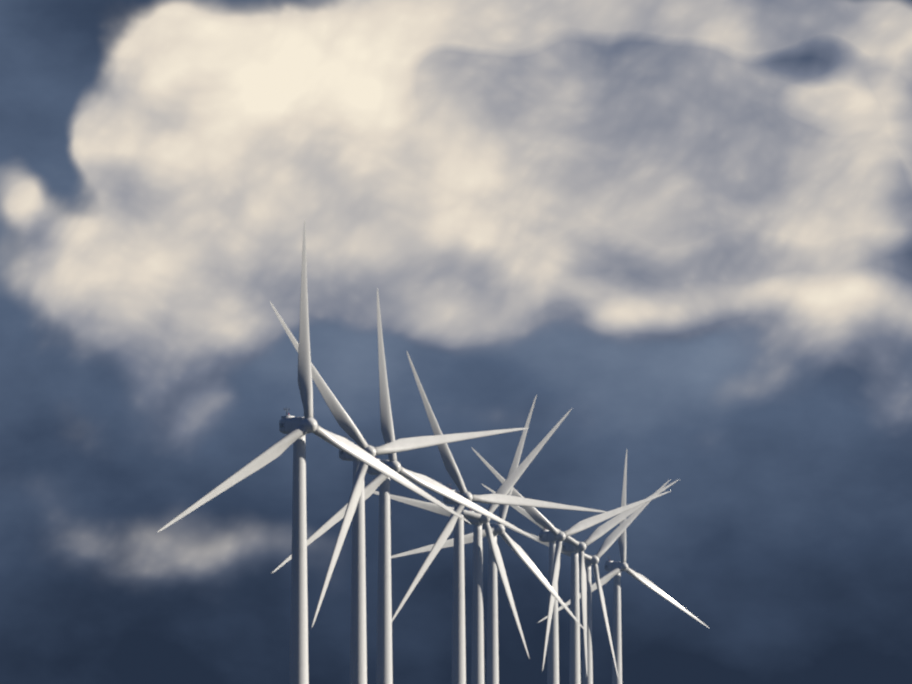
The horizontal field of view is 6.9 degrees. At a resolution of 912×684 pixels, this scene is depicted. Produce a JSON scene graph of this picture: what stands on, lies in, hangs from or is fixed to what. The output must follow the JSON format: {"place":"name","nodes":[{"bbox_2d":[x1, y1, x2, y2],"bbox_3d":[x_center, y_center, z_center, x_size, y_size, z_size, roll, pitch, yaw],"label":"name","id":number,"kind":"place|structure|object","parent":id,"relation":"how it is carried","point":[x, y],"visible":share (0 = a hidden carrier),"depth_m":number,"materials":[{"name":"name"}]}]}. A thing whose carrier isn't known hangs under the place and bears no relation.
{"place":"outdoors","nodes":[
{"label":"outdoors","id":0,"kind":"place"},
{"bbox_2d":[0,0,911,683],"label":"sky","id":1,"kind":"structure","parent":0,"point":[682,228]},
{"label":"ground","id":2,"kind":"structure","parent":0,"visible":0},
{"bbox_2d":[156,220,470,683],"bbox_3d":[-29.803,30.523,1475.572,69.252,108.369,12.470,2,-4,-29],"label":"wind turbine","id":3,"kind":"object","parent":2,"relation":"on","point":[296,430],"visible":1,"depth_m":1472.70,"materials":[{"name":"paint"}]},
{"bbox_2d":[270,302,528,683],"bbox_3d":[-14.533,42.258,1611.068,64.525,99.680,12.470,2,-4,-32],"label":"wind turbine","id":4,"kind":"object","parent":2,"relation":"on","point":[355,512],"visible":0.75,"depth_m":1604.71,"materials":[{"name":"paint"}]},
{"bbox_2d":[271,288,536,683],"bbox_3d":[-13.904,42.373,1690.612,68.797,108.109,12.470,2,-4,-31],"label":"wind turbine","id":5,"kind":"object","parent":2,"relation":"on","point":[384,672],"visible":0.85,"depth_m":1686.86,"materials":[{"name":"paint"}]},
{"bbox_2d":[373,409,571,683],"bbox_3d":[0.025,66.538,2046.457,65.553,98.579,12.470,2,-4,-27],"label":"wind turbine","id":6,"kind":"object","parent":2,"relation":"on","point":[477,520],"visible":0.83,"depth_m":2047.90,"materials":[{"name":"paint"}]},
{"bbox_2d":[391,395,586,683],"bbox_3d":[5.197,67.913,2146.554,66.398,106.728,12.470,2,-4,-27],"label":"wind turbine","id":7,"kind":"object","parent":2,"relation":"on","point":[498,528],"visible":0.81,"depth_m":2147.45,"materials":[{"name":"paint"}]},
{"bbox_2d":[392,352,609,683],"bbox_3d":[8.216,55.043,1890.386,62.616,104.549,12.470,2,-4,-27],"label":"wind turbine","id":8,"kind":"object","parent":2,"relation":"on","point":[456,523],"visible":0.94,"depth_m":1883.94,"materials":[{"name":"paint"}]},
{"bbox_2d":[471,447,670,683],"bbox_3d":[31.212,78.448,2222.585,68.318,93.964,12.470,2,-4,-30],"label":"wind turbine","id":9,"kind":"object","parent":2,"relation":"on","point":[553,536],"visible":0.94,"depth_m":2218.72,"materials":[{"name":"paint"}]},
{"bbox_2d":[482,480,677,683],"bbox_3d":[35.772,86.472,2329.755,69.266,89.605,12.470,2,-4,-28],"label":"wind turbine","id":10,"kind":"object","parent":2,"relation":"on","point":[575,548],"visible":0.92,"depth_m":2328.43,"materials":[{"name":"paint"}]},
{"bbox_2d":[504,479,670,683],"bbox_3d":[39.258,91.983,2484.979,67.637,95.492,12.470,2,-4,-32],"label":"wind turbine","id":11,"kind":"object","parent":2,"relation":"on","point":[608,542],"visible":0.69,"depth_m":2485.92,"materials":[{"name":"paint"}]},
{"bbox_2d":[539,450,709,683],"bbox_3d":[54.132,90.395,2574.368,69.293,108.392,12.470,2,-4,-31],"label":"wind turbine","id":12,"kind":"object","parent":2,"relation":"on","point":[615,569],"visible":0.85,"depth_m":2572.89,"materials":[{"name":"paint"}]}
]}

